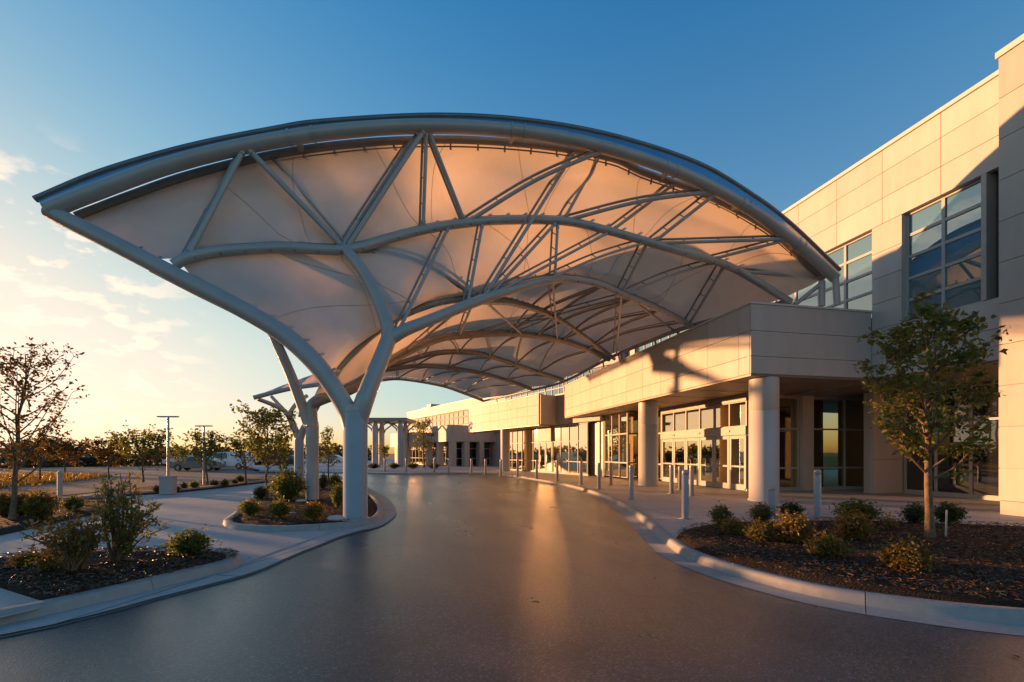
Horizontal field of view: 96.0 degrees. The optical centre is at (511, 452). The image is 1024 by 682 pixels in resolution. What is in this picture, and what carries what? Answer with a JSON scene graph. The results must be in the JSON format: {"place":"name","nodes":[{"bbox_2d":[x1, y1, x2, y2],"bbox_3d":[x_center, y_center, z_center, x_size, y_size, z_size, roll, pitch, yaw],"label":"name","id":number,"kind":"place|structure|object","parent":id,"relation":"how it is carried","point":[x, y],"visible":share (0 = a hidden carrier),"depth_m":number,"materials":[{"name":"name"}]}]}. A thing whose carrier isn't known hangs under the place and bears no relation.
{"place":"outdoors","nodes":[
{"label":"outdoors","id":0,"kind":"place"},
{"bbox_2d":[0,454,394,497],"bbox_3d":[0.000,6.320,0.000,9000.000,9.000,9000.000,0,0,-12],"label":"ground","id":1,"kind":"structure","parent":0,"point":[391,456],"depth_m":24.88,"materials":[{"name":"brown soil"}]},
{"bbox_2d":[0,465,281,495],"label":"parking lot","id":2,"kind":"structure","parent":1,"relation":"on","point":[152,474],"depth_m":36.62,"materials":[{"name":"grey asphalt"}]},
{"bbox_2d":[0,471,112,488],"bbox_3d":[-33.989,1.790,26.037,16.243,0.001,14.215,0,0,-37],"label":"grass verge","id":3,"kind":"object","parent":2,"relation":"on","point":[47,478],"depth_m":29.76,"materials":[{"name":"green plant"}]},
{"bbox_2d":[8,432,65,479],"bbox_3d":[-29.315,0.224,28.767,2.364,3.061,2.440,0,0,-24],"label":"broadleaf tree","id":4,"kind":"object","parent":3,"relation":"on","point":[49,440],"visible":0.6,"depth_m":28.59,"materials":[{"name":"green plant"}]},
{"bbox_2d":[27,436,101,472],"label":"broadleaf tree","id":5,"kind":"object","parent":2,"relation":"on","point":[71,449],"visible":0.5,"depth_m":40.04,"materials":[{"name":"green plant"}]},
{"bbox_2d":[81,436,135,479],"bbox_3d":[-26.296,0.246,30.303,2.549,3.019,2.647,0,0,-12],"label":"broadleaf tree","id":6,"kind":"object","parent":2,"relation":"on","point":[103,454],"visible":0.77,"depth_m":29.84,"materials":[{"name":"green plant"}]},
{"bbox_2d":[104,420,178,481],"bbox_3d":[-21.822,-0.085,27.100,3.387,3.614,3.523,0,0,-12],"label":"broadleaf tree","id":7,"kind":"object","parent":2,"relation":"on","point":[142,443],"visible":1,"depth_m":26.55,"materials":[{"name":"green plant"}]},
{"bbox_2d":[165,442,190,471],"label":"broadleaf tree","id":8,"kind":"object","parent":2,"relation":"on","point":[179,452],"visible":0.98,"depth_m":43.96,"materials":[{"name":"green plant"}]},
{"bbox_2d":[170,456,225,470],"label":"parked car","id":9,"kind":"object","parent":2,"relation":"on","point":[189,464],"visible":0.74,"depth_m":46.15,"materials":[{"name":"grey metal"}]},
{"bbox_2d":[212,451,254,468],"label":"parked car","id":10,"kind":"object","parent":2,"relation":"on","point":[232,461],"visible":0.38,"depth_m":51.27,"materials":[{"name":"white metal"}]},
{"bbox_2d":[0,437,371,467],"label":"treeline","id":11,"kind":"object","parent":1,"relation":"on","point":[161,454],"visible":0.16,"depth_m":86.25,"materials":[{"name":"green plant"}]},
{"bbox_2d":[0,475,395,634],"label":"plaza","id":12,"kind":"structure","parent":0,"point":[212,509],"depth_m":9.47,"materials":[{"name":"concrete"}]},
{"bbox_2d":[0,588,41,617],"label":"corner slab","id":13,"kind":"structure","parent":12,"relation":"on","point":[8,598],"depth_m":5.03,"materials":[{"name":"concrete"}]},
{"bbox_2d":[0,498,110,534],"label":"planting bed","id":14,"kind":"object","parent":12,"relation":"on","point":[11,527],"visible":0.2,"depth_m":11.29,"materials":[{"name":"plant"}]},
{"bbox_2d":[0,490,19,516],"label":"shrub","id":15,"kind":"object","parent":14,"relation":"on","point":[3,497],"visible":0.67,"depth_m":11.63,"materials":[{"name":"green plant"}]},
{"bbox_2d":[1,490,33,514],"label":"shrub","id":16,"kind":"object","parent":14,"relation":"on","point":[21,498],"visible":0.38,"depth_m":11.79,"materials":[{"name":"green plant"}]},
{"bbox_2d":[16,483,64,518],"bbox_3d":[-11.668,1.222,11.458,0.853,0.945,0.867,0,0,-19],"label":"shrub","id":17,"kind":"object","parent":14,"relation":"on","point":[35,505],"visible":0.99,"depth_m":11.32,"materials":[{"name":"green plant"}]},
{"bbox_2d":[0,337,89,519],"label":"broadleaf tree","id":18,"kind":"object","parent":14,"relation":"on","point":[14,451],"visible":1,"depth_m":11.14,"materials":[{"name":"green plant"}]},
{"bbox_2d":[56,471,62,501],"bbox_3d":[-14.840,1.160,15.120,0.141,1.140,0.141,0,0,33],"label":"marker post","id":19,"kind":"object","parent":14,"relation":"on","point":[59,482],"visible":0.81,"depth_m":15.09,"materials":[{"name":"metal"}]},
{"bbox_2d":[55,493,92,509],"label":"shrub","id":20,"kind":"object","parent":14,"relation":"on","point":[72,501],"visible":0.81,"depth_m":12.88,"materials":[{"name":"green plant"}]},
{"bbox_2d":[0,545,239,600],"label":"planting bed","id":21,"kind":"object","parent":12,"relation":"on","point":[25,591],"visible":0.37,"depth_m":5.96,"materials":[{"name":"brown wood"}]},
{"bbox_2d":[4,547,42,566],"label":"shrub","id":22,"kind":"object","parent":21,"relation":"on","point":[19,559],"visible":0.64,"depth_m":6.27,"materials":[{"name":"green plant"}]},
{"bbox_2d":[21,547,65,571],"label":"shrub","id":23,"kind":"object","parent":21,"relation":"on","point":[47,563],"visible":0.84,"depth_m":5.95,"materials":[{"name":"green plant"}]},
{"bbox_2d":[18,505,110,570],"bbox_3d":[-5.803,1.143,6.000,1.037,0.950,0.825,0,0,-12],"label":"tall shrub","id":24,"kind":"object","parent":21,"relation":"on","point":[78,549],"visible":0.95,"depth_m":5.96,"materials":[{"name":"green plant"}]},
{"bbox_2d":[81,472,172,560],"bbox_3d":[-5.498,0.939,6.654,1.347,1.358,0.734,0,0,5],"label":"tall shrub","id":25,"kind":"object","parent":21,"relation":"on","point":[123,538],"visible":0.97,"depth_m":6.56,"materials":[{"name":"green plant"}]},
{"bbox_2d":[152,524,221,556],"bbox_3d":[-4.939,1.366,7.066,0.699,0.520,0.726,0,0,2],"label":"shrub","id":26,"kind":"object","parent":21,"relation":"on","point":[189,543],"visible":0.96,"depth_m":6.95,"materials":[{"name":"green plant"}]},
{"bbox_2d":[0,547,241,624],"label":"kerb","id":27,"kind":"structure","parent":12,"relation":"on","point":[77,600],"depth_m":5.36,"materials":[{"name":"concrete"}]},
{"bbox_2d":[157,416,178,493],"bbox_3d":[-14.105,0.087,18.900,0.820,3.185,0.471,0,0,-12],"label":"street lamp","id":28,"kind":"object","parent":12,"relation":"on","point":[168,483],"visible":1,"depth_m":18.81,"materials":[{"name":"metal"}]},
{"bbox_2d":[52,478,287,499],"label":"kerb","id":29,"kind":"structure","parent":12,"relation":"on","point":[91,496],"depth_m":20.58,"materials":[{"name":"concrete"}]},
{"bbox_2d":[124,476,281,495],"bbox_3d":[-15.530,1.642,25.703,3.713,0.096,15.690,0,0,4],"label":"planting bed","id":30,"kind":"object","parent":12,"relation":"on","point":[201,485],"visible":0.4,"depth_m":22.05,"materials":[{"name":"brown soil"}]},
{"bbox_2d":[195,425,211,484],"bbox_3d":[-15.551,0.151,23.262,0.800,3.058,0.180,0,0,0],"label":"street lamp","id":31,"kind":"object","parent":30,"relation":"on","point":[203,426],"visible":0.8,"depth_m":23.22,"materials":[{"name":"metal"}]},
{"bbox_2d":[178,427,232,484],"bbox_3d":[-15.434,0.168,23.305,2.122,3.034,2.280,0,0,30],"label":"broadleaf tree","id":32,"kind":"object","parent":30,"relation":"on","point":[211,444],"visible":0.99,"depth_m":23.23,"materials":[{"name":"green plant"}]},
{"bbox_2d":[221,432,258,483],"bbox_3d":[-14.215,0.312,24.412,2.090,2.759,1.997,0,0,-12],"label":"broadleaf tree","id":33,"kind":"object","parent":30,"relation":"on","point":[239,446],"visible":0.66,"depth_m":24.21,"materials":[{"name":"green plant"}]},
{"bbox_2d":[223,478,383,531],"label":"kerb","id":34,"kind":"structure","parent":12,"relation":"on","point":[228,522],"depth_m":10.32,"materials":[{"name":"concrete"}]},
{"bbox_2d":[232,479,376,524],"bbox_3d":[-8.494,1.601,19.800,4.049,0.098,20.661,0,0,-24],"label":"planting bed","id":35,"kind":"object","parent":12,"relation":"on","point":[325,492],"visible":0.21,"depth_m":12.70,"materials":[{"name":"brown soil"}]},
{"bbox_2d":[234,497,262,516],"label":"shrub","id":36,"kind":"object","parent":35,"relation":"on","point":[248,508],"visible":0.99,"depth_m":11.50,"materials":[{"name":"green plant"}]},
{"bbox_2d":[253,485,271,498],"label":"shrub","id":37,"kind":"object","parent":35,"relation":"on","point":[259,492],"visible":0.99,"depth_m":15.92,"materials":[{"name":"green plant"}]},
{"bbox_2d":[229,399,299,498],"bbox_3d":[-8.487,-0.113,15.999,2.074,3.443,2.240,0,0,9],"label":"broadleaf tree","id":38,"kind":"object","parent":35,"relation":"on","point":[269,417],"visible":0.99,"depth_m":15.89,"materials":[{"name":"green plant"}]},
{"bbox_2d":[261,434,291,473],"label":"broadleaf tree","id":39,"kind":"object","parent":35,"relation":"on","point":[279,463],"visible":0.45,"depth_m":21.89,"materials":[{"name":"green plant"}]},
{"bbox_2d":[265,496,294,517],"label":"shrub","id":40,"kind":"object","parent":35,"relation":"on","point":[280,509],"visible":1,"depth_m":11.23,"materials":[{"name":"green plant"}]},
{"bbox_2d":[263,464,309,500],"bbox_3d":[-7.320,0.982,15.065,1.312,1.267,1.379,0,0,40],"label":"shrub","id":41,"kind":"object","parent":35,"relation":"on","point":[286,488],"visible":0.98,"depth_m":14.89,"materials":[{"name":"green plant"}]},
{"bbox_2d":[299,500,327,520],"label":"shrub","id":42,"kind":"object","parent":35,"relation":"on","point":[312,511],"visible":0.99,"depth_m":10.83,"materials":[{"name":"green plant"}]},
{"bbox_2d":[319,473,329,488],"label":"shrub","id":43,"kind":"object","parent":35,"relation":"on","point":[323,480],"visible":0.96,"depth_m":19.95,"materials":[{"name":"green plant"}]},
{"bbox_2d":[319,426,340,484],"bbox_3d":[-9.001,0.112,22.663,1.147,2.977,1.054,0,0,-12],"label":"conical tree","id":44,"kind":"object","parent":35,"relation":"on","point":[326,442],"visible":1,"depth_m":22.66,"materials":[{"name":"green plant"}]},
{"bbox_2d":[328,470,342,487],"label":"shrub","id":45,"kind":"object","parent":35,"relation":"on","point":[334,478],"visible":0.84,"depth_m":20.32,"materials":[{"name":"green plant"}]},
{"bbox_2d":[329,481,342,507],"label":"shrub","id":46,"kind":"object","parent":35,"relation":"on","point":[337,496],"visible":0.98,"depth_m":13.15,"materials":[{"name":"green plant"}]},
{"bbox_2d":[32,112,841,520],"bbox_3d":[-3.342,-4.069,27.046,24.204,11.437,31.456,0,0,-12],"label":"entrance canopy","id":47,"kind":"object","parent":35,"relation":"on","point":[514,254],"visible":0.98,"depth_m":13.43,"materials":[{"name":"fabric"}]},
{"bbox_2d":[375,444,389,457],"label":"slender tree","id":48,"kind":"object","parent":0,"point":[383,449],"visible":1,"depth_m":43.90,"materials":[{"name":"green plant"}]},
{"bbox_2d":[407,396,504,465],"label":"background building","id":49,"kind":"structure","parent":0,"point":[455,413],"depth_m":66.04,"materials":[{"name":"stone"}]},
{"bbox_2d":[408,410,468,430],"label":"window","id":50,"kind":"structure","parent":49,"relation":"in","point":[459,417],"depth_m":68.08,"materials":[{"name":"beige glass"}]},
{"bbox_2d":[0,473,1023,681],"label":"road","id":51,"kind":"structure","parent":0,"point":[465,578],"depth_m":4.67,"materials":[{"name":"grey asphalt"}]},
{"bbox_2d":[0,477,396,637],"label":"gutter strip","id":52,"kind":"object","parent":51,"relation":"on","point":[124,607],"visible":0.32,"depth_m":5.98,"materials":[{"name":"concrete"}]},
{"bbox_2d":[256,470,1023,635],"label":"kerb","id":53,"kind":"structure","parent":51,"relation":"on","point":[660,540],"depth_m":5.51,"materials":[{"name":"concrete"}]},
{"bbox_2d":[0,0,1023,453],"label":"sky","id":54,"kind":"structure","parent":0,"point":[780,98],"materials":[{"name":"blue"}]},
{"bbox_2d":[249,460,1023,542],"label":"sidewalk","id":55,"kind":"structure","parent":0,"point":[660,505],"depth_m":15.78,"materials":[{"name":"concrete"}]},
{"bbox_2d":[368,418,416,465],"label":"canopy","id":56,"kind":"object","parent":55,"relation":"on","point":[402,430],"visible":0.77,"depth_m":54.85,"materials":[{"name":"metal"}]},
{"bbox_2d":[410,417,435,467],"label":"slender tree","id":57,"kind":"object","parent":55,"relation":"on","point":[421,426],"visible":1,"depth_m":49.92,"materials":[{"name":"green plant"}]},
{"bbox_2d":[390,425,495,466],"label":"wing","id":58,"kind":"structure","parent":55,"relation":"on","point":[459,445],"depth_m":55.78,"materials":[{"name":"beige concrete"}]},
{"bbox_2d":[411,442,448,464],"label":"window","id":59,"kind":"structure","parent":58,"relation":"in","point":[416,457],"depth_m":61.34,"materials":[{"name":"brown glass"}]},
{"bbox_2d":[456,442,489,465],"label":"window","id":60,"kind":"structure","parent":58,"relation":"in","point":[472,446],"depth_m":56.11,"materials":[{"name":"glass"}]},
{"bbox_2d":[468,351,627,475],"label":"glazed wing","id":61,"kind":"structure","parent":55,"relation":"on","point":[532,426],"depth_m":36.24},
{"bbox_2d":[510,428,538,470],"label":"window","id":62,"kind":"structure","parent":61,"relation":"in","point":[524,444],"depth_m":39.96,"materials":[{"name":"glass"}]},
{"bbox_2d":[539,442,545,471],"bbox_3d":[2.469,0.350,37.288,0.110,2.460,0.920,0,0,-28],"label":"door","id":63,"kind":"structure","parent":61,"relation":"in","point":[542,445],"depth_m":37.31,"materials":[{"name":"glass"}]},
{"bbox_2d":[546,442,552,471],"bbox_3d":[2.915,0.350,36.461,0.110,2.460,0.900,0,0,-28],"label":"door","id":64,"kind":"structure","parent":61,"relation":"in","point":[549,445],"depth_m":36.40,"materials":[{"name":"glass"}]},
{"bbox_2d":[505,366,605,400],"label":"window","id":65,"kind":"structure","parent":61,"relation":"in","point":[558,389],"depth_m":42.16,"materials":[{"name":"glass"}]},
{"bbox_2d":[553,423,588,473],"bbox_3d":[4.260,-0.280,34.090,0.110,3.560,4.410,0,0,-28],"label":"window","id":66,"kind":"structure","parent":61,"relation":"in","point":[570,442],"depth_m":33.87,"materials":[{"name":"glass"}]},
{"bbox_2d":[596,463,601,488],"bbox_3d":[3.886,1.028,20.571,0.300,1.154,0.300,0,0,-12],"label":"bollard","id":67,"kind":"object","parent":55,"relation":"on","point":[598,475],"visible":1,"depth_m":20.50,"materials":[{"name":"metal"}]},
{"bbox_2d":[627,465,635,499],"bbox_3d":[4.073,1.010,15.709,0.300,1.190,0.300,0,0,-12],"label":"bollard","id":68,"kind":"object","parent":55,"relation":"on","point":[631,482],"visible":0.96,"depth_m":15.64,"materials":[{"name":"metal"}]},
{"bbox_2d":[668,465,675,493],"bbox_3d":[6.286,1.040,18.151,0.300,1.131,0.300,0,0,-12],"label":"bollard","id":69,"kind":"object","parent":55,"relation":"on","point":[671,479],"visible":1,"depth_m":18.09,"materials":[{"name":"metal"}]},
{"bbox_2d":[679,470,691,518],"bbox_3d":[4.218,1.010,11.221,0.300,1.190,0.300,0,0,-12],"label":"bollard","id":70,"kind":"object","parent":55,"relation":"on","point":[685,494],"visible":1,"depth_m":11.15,"materials":[{"name":"metal"}]},
{"bbox_2d":[689,465,695,495],"bbox_3d":[6.736,1.040,17.280,0.300,1.131,0.300,0,0,-12],"label":"bollard","id":71,"kind":"object","parent":55,"relation":"on","point":[691,480],"visible":0.91,"depth_m":17.21,"materials":[{"name":"metal"}]},
{"bbox_2d":[564,301,903,501],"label":"entrance block","id":72,"kind":"structure","parent":55,"relation":"on","point":[711,403],"depth_m":19.65,"materials":[{"name":"stone"}]},
{"bbox_2d":[604,411,628,477],"bbox_3d":[6.553,-0.475,29.007,0.110,3.950,3.380,0,0,-12],"label":"window","id":73,"kind":"structure","parent":72,"relation":"in","point":[616,426],"depth_m":28.78,"materials":[{"name":"glass"}]},
{"bbox_2d":[629,412,637,477],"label":"window","id":74,"kind":"structure","parent":72,"relation":"in","point":[633,416],"depth_m":27.49,"materials":[{"name":"brown glass"}]},
{"bbox_2d":[658,409,662,479],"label":"window","id":75,"kind":"structure","parent":72,"relation":"in","point":[659,411],"depth_m":26.14,"materials":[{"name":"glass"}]},
{"bbox_2d":[662,439,673,481],"bbox_3d":[8.506,0.420,25.227,0.134,2.320,1.170,0,0,-12],"label":"door","id":76,"kind":"structure","parent":72,"relation":"in","point":[667,444],"depth_m":25.27,"materials":[{"name":"metal"}]},
{"bbox_2d":[674,438,685,482],"bbox_3d":[8.747,0.420,24.077,0.134,2.320,1.120,0,0,-12],"label":"door","id":77,"kind":"structure","parent":72,"relation":"in","point":[679,444],"depth_m":24.12,"materials":[{"name":"glass"}]},
{"bbox_2d":[686,438,699,484],"bbox_3d":[9.019,0.420,22.959,0.060,2.320,1.120,0,0,-12],"label":"door","id":78,"kind":"structure","parent":72,"relation":"in","point":[692,444],"depth_m":22.82,"materials":[{"name":"glass"}]},
{"bbox_2d":[661,400,748,432],"bbox_3d":[9.133,-1.652,22.533,0.110,1.055,6.800,0,0,-12],"label":"transom window","id":79,"kind":"structure","parent":72,"relation":"in","point":[735,414],"depth_m":21.77,"materials":[{"name":"glass"}]},
{"bbox_2d":[700,437,713,486],"bbox_3d":[9.213,0.420,21.850,0.134,2.320,1.070,0,0,-12],"label":"door","id":80,"kind":"structure","parent":72,"relation":"in","point":[706,443],"depth_m":21.81,"materials":[{"name":"metal"}]},
{"bbox_2d":[714,436,728,488],"bbox_3d":[9.435,0.420,20.788,0.134,2.320,1.040,0,0,-12],"label":"door","id":81,"kind":"structure","parent":72,"relation":"in","point":[721,443],"depth_m":20.81,"materials":[{"name":"glass"}]},
{"bbox_2d":[729,435,746,490],"bbox_3d":[9.689,0.420,19.753,0.060,2.320,1.030,0,0,-12],"label":"door","id":82,"kind":"structure","parent":72,"relation":"in","point":[737,444],"depth_m":19.72,"materials":[{"name":"metal"}]},
{"bbox_2d":[747,396,798,488],"bbox_3d":[11.068,-0.425,19.536,2.500,3.850,0.110,0,0,-12],"label":"window","id":83,"kind":"structure","parent":72,"relation":"in","point":[789,407],"depth_m":19.68,"materials":[{"name":"glass"}]},
{"bbox_2d":[814,398,863,486],"bbox_3d":[14.607,-0.425,20.277,3.570,3.850,0.110,0,0,-12],"label":"window","id":84,"kind":"structure","parent":72,"relation":"in","point":[838,423],"depth_m":20.22,"materials":[{"name":"glass"}]},
{"bbox_2d":[768,487,776,517],"bbox_3d":[6.485,1.234,11.520,0.300,0.738,0.300,0,0,-12],"label":"bollard","id":85,"kind":"object","parent":55,"relation":"on","point":[771,496],"visible":0.73,"depth_m":11.45,"materials":[{"name":"metal"}]},
{"bbox_2d":[811,469,823,517],"bbox_3d":[7.637,1.010,11.520,0.300,1.190,0.300,0,0,-12],"label":"bollard","id":86,"kind":"object","parent":55,"relation":"on","point":[817,492],"visible":0.96,"depth_m":11.45,"materials":[{"name":"metal"}]},
{"bbox_2d":[628,34,1023,516],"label":"office building","id":87,"kind":"structure","parent":55,"relation":"on","point":[893,227],"depth_m":14.15,"materials":[{"name":"stone"}]},
{"bbox_2d":[637,329,687,351],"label":"window","id":88,"kind":"structure","parent":87,"relation":"in","point":[650,344],"depth_m":30.69,"materials":[{"name":"glass"}]},
{"bbox_2d":[771,232,872,330],"bbox_3d":[11.721,-5.925,19.734,0.110,3.450,8.020,0,0,-12],"label":"window","id":89,"kind":"structure","parent":87,"relation":"in","point":[854,258],"depth_m":16.71,"materials":[{"name":"glass"}]},
{"bbox_2d":[906,179,981,320],"bbox_3d":[12.962,-5.925,13.808,0.110,3.450,2.170,0,0,-12],"label":"window","id":90,"kind":"structure","parent":87,"relation":"in","point":[943,236],"depth_m":13.72,"materials":[{"name":"glass"}]},
{"bbox_2d":[904,382,998,496],"bbox_3d":[16.193,-0.435,15.648,0.110,3.830,5.480,0,0,-12],"label":"window","id":91,"kind":"structure","parent":87,"relation":"in","point":[984,481],"depth_m":16.34,"materials":[{"name":"glass"}]},
{"bbox_2d":[996,173,998,297],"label":"window","id":92,"kind":"structure","parent":87,"relation":"in","point":[997,175],"depth_m":12.65,"materials":[{"name":"black glass"}]},
{"bbox_2d":[676,516,1023,607],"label":"planting bed","id":93,"kind":"object","parent":55,"relation":"on","point":[1010,600],"visible":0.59,"depth_m":6.47,"materials":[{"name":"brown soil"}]},
{"bbox_2d":[706,500,733,524],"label":"shrub","id":94,"kind":"object","parent":93,"relation":"on","point":[719,513],"visible":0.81,"depth_m":9.90,"materials":[{"name":"green plant"}]},
{"bbox_2d":[713,514,748,534],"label":"shrub","id":95,"kind":"object","parent":93,"relation":"on","point":[733,526],"visible":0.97,"depth_m":8.63,"materials":[{"name":"green plant"}]},
{"bbox_2d":[740,517,778,540],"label":"shrub","id":96,"kind":"object","parent":93,"relation":"on","point":[759,532],"visible":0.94,"depth_m":7.92,"materials":[{"name":"green plant"}]},
{"bbox_2d":[744,501,775,522],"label":"shrub","id":97,"kind":"object","parent":93,"relation":"on","point":[762,512],"visible":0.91,"depth_m":10.15,"materials":[{"name":"green plant"}]},
{"bbox_2d":[775,501,807,514],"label":"shrub","id":98,"kind":"object","parent":93,"relation":"on","point":[791,507],"visible":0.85,"depth_m":11.26,"materials":[{"name":"green plant"}]},
{"bbox_2d":[769,508,821,542],"bbox_3d":[4.779,1.281,7.849,0.758,0.661,0.777,0,0,4],"label":"shrub","id":99,"kind":"object","parent":93,"relation":"on","point":[796,528],"visible":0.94,"depth_m":7.74,"materials":[{"name":"green plant"}]},
{"bbox_2d":[803,528,857,558],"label":"shrub","id":100,"kind":"object","parent":93,"relation":"on","point":[822,546],"visible":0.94,"depth_m":6.68,"materials":[{"name":"green plant"}]},
{"bbox_2d":[826,507,878,540],"bbox_3d":[6.001,1.292,8.111,0.804,0.632,0.784,0,0,-37],"label":"shrub","id":101,"kind":"object","parent":93,"relation":"on","point":[854,525],"visible":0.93,"depth_m":8.00,"materials":[{"name":"green plant"}]},
{"bbox_2d":[829,497,889,520],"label":"shrub","id":102,"kind":"object","parent":93,"relation":"on","point":[864,508],"visible":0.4,"depth_m":10.13,"materials":[{"name":"green plant"}]},
{"bbox_2d":[877,512,902,529],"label":"shrub","id":103,"kind":"object","parent":93,"relation":"on","point":[888,522],"visible":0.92,"depth_m":9.07,"materials":[{"name":"green plant"}]},
{"bbox_2d":[870,532,941,572],"bbox_3d":[5.106,1.307,5.986,0.704,0.562,0.716,0,0,34],"label":"shrub","id":104,"kind":"object","parent":93,"relation":"on","point":[907,556],"visible":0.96,"depth_m":5.92,"materials":[{"name":"green plant"}]},
{"bbox_2d":[895,501,924,523],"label":"shrub","id":105,"kind":"object","parent":93,"relation":"on","point":[915,514],"visible":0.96,"depth_m":10.08,"materials":[{"name":"green plant"}]},
{"bbox_2d":[853,284,1011,537],"bbox_3d":[7.418,-0.642,8.390,2.182,4.428,2.205,0,0,-12],"label":"broadleaf tree","id":106,"kind":"object","parent":93,"relation":"on","point":[921,445],"visible":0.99,"depth_m":8.06,"materials":[{"name":"green plant"}]},
{"bbox_2d":[934,496,970,524],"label":"shrub","id":107,"kind":"object","parent":93,"relation":"on","point":[954,515],"visible":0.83,"depth_m":10.00,"materials":[{"name":"green plant"}]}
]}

